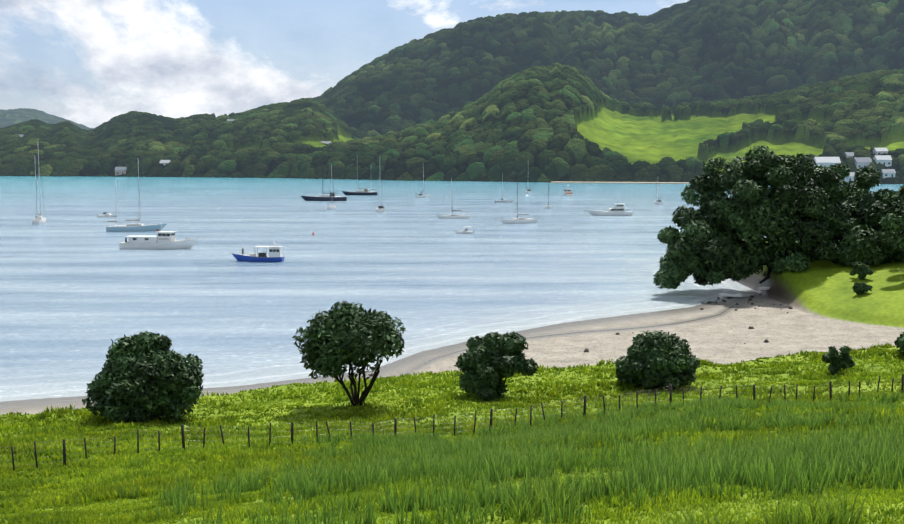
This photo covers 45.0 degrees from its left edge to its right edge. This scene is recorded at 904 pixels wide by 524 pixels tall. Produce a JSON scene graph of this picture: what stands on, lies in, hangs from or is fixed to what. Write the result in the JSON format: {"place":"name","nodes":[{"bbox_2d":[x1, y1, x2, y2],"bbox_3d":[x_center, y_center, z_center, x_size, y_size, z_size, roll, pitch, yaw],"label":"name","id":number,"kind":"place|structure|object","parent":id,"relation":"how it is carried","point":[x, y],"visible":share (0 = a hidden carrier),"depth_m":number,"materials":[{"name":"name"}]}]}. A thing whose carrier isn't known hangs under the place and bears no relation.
{"place":"outdoors","nodes":[
{"label":"outdoors","id":0,"kind":"place"},
{"bbox_2d":[0,108,93,129],"bbox_3d":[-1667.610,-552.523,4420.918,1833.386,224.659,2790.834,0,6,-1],"label":"hill","id":1,"kind":"structure","parent":0,"point":[9,117],"depth_m":3763.50,"materials":[{"name":"green plant"}]},
{"bbox_2d":[0,98,375,177],"bbox_3d":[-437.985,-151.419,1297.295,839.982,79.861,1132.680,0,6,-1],"label":"shore hill","id":2,"kind":"structure","parent":0,"point":[277,140],"depth_m":923.36,"materials":[{"name":"green plant"}]},
{"bbox_2d":[115,167,126,175],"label":"house","id":3,"kind":"structure","parent":2,"relation":"on","point":[120,170],"depth_m":856.81,"materials":[{"name":"beige"}]},
{"bbox_2d":[159,160,170,164],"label":"house","id":4,"kind":"structure","parent":2,"relation":"on","point":[164,162],"depth_m":859.04,"materials":[{"name":"beige"}]},
{"bbox_2d":[0,0,688,127],"label":"sky","id":5,"kind":"structure","parent":0,"point":[89,63],"materials":[{"name":"blue"}]},
{"bbox_2d":[0,176,903,401],"bbox_3d":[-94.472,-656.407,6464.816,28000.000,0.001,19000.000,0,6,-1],"label":"sea water","id":6,"kind":"structure","parent":0,"point":[79,288],"depth_m":211.23,"materials":[{"name":"blue liquid"}]},
{"bbox_2d":[32,147,45,223],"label":"sailboat","id":7,"kind":"object","parent":6,"relation":"on","point":[39,220],"visible":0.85,"depth_m":329.29,"materials":[{"name":"white"}]},
{"bbox_2d":[97,212,118,216],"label":"cruiser boat","id":8,"kind":"object","parent":6,"relation":"on","point":[108,214],"visible":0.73,"depth_m":359.22,"materials":[{"name":"white plastic"}]},
{"bbox_2d":[106,159,166,231],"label":"sailboat","id":9,"kind":"object","parent":6,"relation":"on","point":[130,227],"visible":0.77,"depth_m":299.06,"materials":[{"name":"blue painted hull"},{"name":"white paint"},{"name":"metal masts"}]},
{"bbox_2d":[119,222,198,248],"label":"motor yacht","id":10,"kind":"object","parent":6,"relation":"on","point":[163,240],"visible":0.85,"depth_m":246.85,"materials":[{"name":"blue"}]},
{"bbox_2d":[232,242,283,261],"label":"blue fishing boat","id":11,"kind":"object","parent":6,"relation":"on","point":[275,253],"visible":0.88,"depth_m":219.97,"materials":[{"name":"blue"}]},
{"bbox_2d":[301,135,346,200],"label":"sailboat","id":12,"kind":"object","parent":6,"relation":"on","point":[323,197],"visible":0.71,"depth_m":468.59,"materials":[{"name":"blue"}]},
{"bbox_2d":[326,165,335,209],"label":"sailboat","id":13,"kind":"object","parent":6,"relation":"on","point":[328,207],"visible":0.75,"depth_m":405.83,"materials":[{"name":"white plastic"}]},
{"bbox_2d":[342,156,377,194],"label":"sailboat","id":14,"kind":"object","parent":6,"relation":"on","point":[361,192],"visible":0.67,"depth_m":523.32,"materials":[{"name":"blue"}]},
{"bbox_2d":[376,164,385,211],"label":"sailboat","id":15,"kind":"object","parent":6,"relation":"on","point":[380,209],"visible":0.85,"depth_m":390.02,"materials":[{"name":"white"}]},
{"bbox_2d":[415,163,428,197],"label":"sailboat","id":16,"kind":"object","parent":6,"relation":"on","point":[421,196],"visible":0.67,"depth_m":499.86,"materials":[{"name":"white plastic"}]},
{"bbox_2d":[436,178,468,218],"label":"sailboat","id":17,"kind":"object","parent":6,"relation":"on","point":[453,216],"visible":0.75,"depth_m":352.75,"materials":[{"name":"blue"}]},
{"bbox_2d":[454,226,473,233],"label":"motorboat","id":18,"kind":"object","parent":6,"relation":"on","point":[465,231],"visible":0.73,"depth_m":291.39,"materials":[{"name":"white plastic"}]},
{"bbox_2d":[495,173,513,202],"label":"sloop","id":19,"kind":"object","parent":6,"relation":"on","point":[506,201],"visible":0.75,"depth_m":453.95,"materials":[{"name":"white"}]},
{"bbox_2d":[500,157,537,223],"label":"sailboat","id":20,"kind":"object","parent":6,"relation":"on","point":[517,220],"visible":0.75,"depth_m":330.34,"materials":[{"name":"white"}]},
{"bbox_2d":[545,181,551,208],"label":"sailboat","id":21,"kind":"object","parent":6,"relation":"on","point":[548,206],"visible":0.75,"depth_m":413.40,"materials":[{"name":"white"}]},
{"bbox_2d":[563,189,573,195],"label":"motorboat","id":22,"kind":"object","parent":6,"relation":"on","point":[567,192],"visible":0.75,"depth_m":515.31,"materials":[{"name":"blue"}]},
{"bbox_2d":[585,196,632,215],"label":"motor yacht","id":23,"kind":"object","parent":6,"relation":"on","point":[617,210],"visible":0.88,"depth_m":367.16,"materials":[{"name":"white plastic"}]},
{"bbox_2d":[654,179,662,204],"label":"sloop","id":24,"kind":"object","parent":6,"relation":"on","point":[658,202],"visible":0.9,"depth_m":441.33,"materials":[{"name":"white plastic"}]},
{"bbox_2d":[0,241,903,523],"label":"terrain","id":25,"kind":"structure","parent":0,"point":[826,303],"depth_m":127.87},
{"bbox_2d":[81,331,204,423],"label":"round bush","id":26,"kind":"object","parent":25,"relation":"on","point":[142,376],"visible":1,"depth_m":78.72,"materials":[{"name":"green plant"}]},
{"bbox_2d":[292,300,405,406],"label":"open tree","id":27,"kind":"object","parent":25,"relation":"on","point":[343,337],"visible":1,"depth_m":81.84,"materials":[{"name":"green plant"}]},
{"bbox_2d":[0,343,903,445],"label":"flat grass","id":28,"kind":"structure","parent":25,"relation":"on","point":[93,421],"depth_m":84.44,"materials":[{"name":"green plant"}]},
{"bbox_2d":[0,391,903,509],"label":"slope grass","id":29,"kind":"structure","parent":25,"relation":"on","point":[98,477],"depth_m":51.05,"materials":[{"name":"green plant"}]},
{"bbox_2d":[0,434,903,523],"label":"grass","id":30,"kind":"structure","parent":25,"relation":"on","point":[57,515],"depth_m":21.87,"materials":[{"name":"green plant"}]},
{"bbox_2d":[2,374,903,470],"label":"fence posts and wires","id":31,"kind":"object","parent":25,"relation":"on","point":[433,428],"visible":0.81,"depth_m":61.26,"materials":[{"name":"brown wood"}]},
{"bbox_2d":[454,331,537,401],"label":"bush","id":32,"kind":"object","parent":25,"relation":"on","point":[488,362],"visible":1,"depth_m":85.25,"materials":[{"name":"green plant"}]},
{"bbox_2d":[118,391,903,523],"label":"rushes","id":33,"kind":"object","parent":25,"relation":"on","point":[788,463],"depth_m":28.34,"materials":[{"name":"green plant"}]},
{"bbox_2d":[249,443,878,523],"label":"grass tussocks","id":34,"kind":"object","parent":25,"relation":"on","point":[529,510],"depth_m":14.48,"materials":[{"name":"green plant"}]},
{"bbox_2d":[368,293,792,375],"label":"beach rocks","id":35,"kind":"object","parent":25,"relation":"on","point":[723,300],"visible":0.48,"depth_m":155.15,"materials":[{"name":"grey stone"}]},
{"bbox_2d":[614,330,699,389],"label":"round bush","id":36,"kind":"object","parent":25,"relation":"on","point":[659,359],"visible":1,"depth_m":88.52,"materials":[{"name":"green plant"}]},
{"bbox_2d":[719,293,741,297],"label":"dinghy","id":37,"kind":"object","parent":25,"relation":"on","point":[730,295],"visible":0.98,"depth_m":167.25,"materials":[{"name":"grey plastic"}]},
{"bbox_2d":[738,291,756,296],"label":"dinghy","id":38,"kind":"object","parent":25,"relation":"on","point":[747,293],"visible":0.83,"depth_m":168.93,"materials":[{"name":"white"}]},
{"bbox_2d":[757,287,769,289],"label":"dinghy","id":39,"kind":"object","parent":25,"relation":"on","point":[763,288],"visible":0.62,"depth_m":170.12,"materials":[{"name":"grey"}]},
{"bbox_2d":[653,145,903,289],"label":"pohutukawa tree","id":40,"kind":"object","parent":25,"relation":"on","point":[812,211],"visible":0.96,"depth_m":168.63,"materials":[{"name":"green plant"}]},
{"bbox_2d":[821,346,854,375],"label":"bush","id":41,"kind":"object","parent":25,"relation":"on","point":[837,360],"visible":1,"depth_m":94.67,"materials":[{"name":"green plant"}]},
{"bbox_2d":[849,262,872,279],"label":"headland bush","id":42,"kind":"object","parent":25,"relation":"on","point":[862,270],"visible":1,"depth_m":158.10,"materials":[{"name":"green plant"}]},
{"bbox_2d":[852,281,872,294],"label":"headland bush","id":43,"kind":"object","parent":25,"relation":"on","point":[860,288],"visible":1,"depth_m":150.38,"materials":[{"name":"green plant"}]},
{"bbox_2d":[860,188,903,249],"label":"pohutukawa tree","id":44,"kind":"object","parent":25,"relation":"on","point":[891,222],"visible":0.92,"depth_m":166.34,"materials":[{"name":"green plant"}]},
{"bbox_2d":[894,331,903,356],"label":"edge bush","id":45,"kind":"object","parent":25,"relation":"on","point":[899,342],"visible":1,"depth_m":103.16,"materials":[{"name":"green plant"}]},
{"bbox_2d":[290,62,903,183],"bbox_3d":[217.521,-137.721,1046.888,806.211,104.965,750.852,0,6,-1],"label":"hill","id":46,"kind":"structure","parent":0,"point":[556,121],"depth_m":792.12,"materials":[{"name":"green plant"}]},
{"bbox_2d":[551,181,688,183],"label":"beach sand","id":47,"kind":"structure","parent":46,"relation":"on","point":[625,182],"depth_m":695.73,"materials":[{"name":"beige sand"}]},
{"bbox_2d":[813,157,840,166],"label":"house","id":48,"kind":"structure","parent":46,"relation":"on","point":[826,161],"depth_m":691.65,"materials":[{"name":"grey"}]},
{"bbox_2d":[841,172,854,181],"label":"house","id":49,"kind":"structure","parent":46,"relation":"on","point":[850,178],"depth_m":684.91,"materials":[{"name":"grey"}]},
{"bbox_2d":[844,152,853,157],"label":"house","id":50,"kind":"structure","parent":46,"relation":"on","point":[848,154],"depth_m":703.96,"materials":[{"name":"grey"}]},
{"bbox_2d":[853,157,871,168],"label":"house","id":51,"kind":"structure","parent":46,"relation":"on","point":[862,162],"depth_m":694.60,"materials":[{"name":"grey"}]},
{"bbox_2d":[873,148,887,154],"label":"house","id":52,"kind":"structure","parent":46,"relation":"on","point":[877,151],"depth_m":704.35,"materials":[{"name":"grey"}]},
{"bbox_2d":[873,155,891,166],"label":"house","id":53,"kind":"structure","parent":46,"relation":"on","point":[885,160],"depth_m":692.12,"materials":[{"name":"grey paint"}]},
{"bbox_2d":[881,169,895,177],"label":"house","id":54,"kind":"structure","parent":46,"relation":"on","point":[886,173],"depth_m":685.44,"materials":[{"name":"grey"}]},
{"bbox_2d":[310,0,903,138],"bbox_3d":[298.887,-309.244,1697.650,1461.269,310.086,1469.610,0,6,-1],"label":"hill","id":55,"kind":"structure","parent":0,"point":[691,51],"depth_m":1326.53,"materials":[{"name":"green plant"}]}
]}

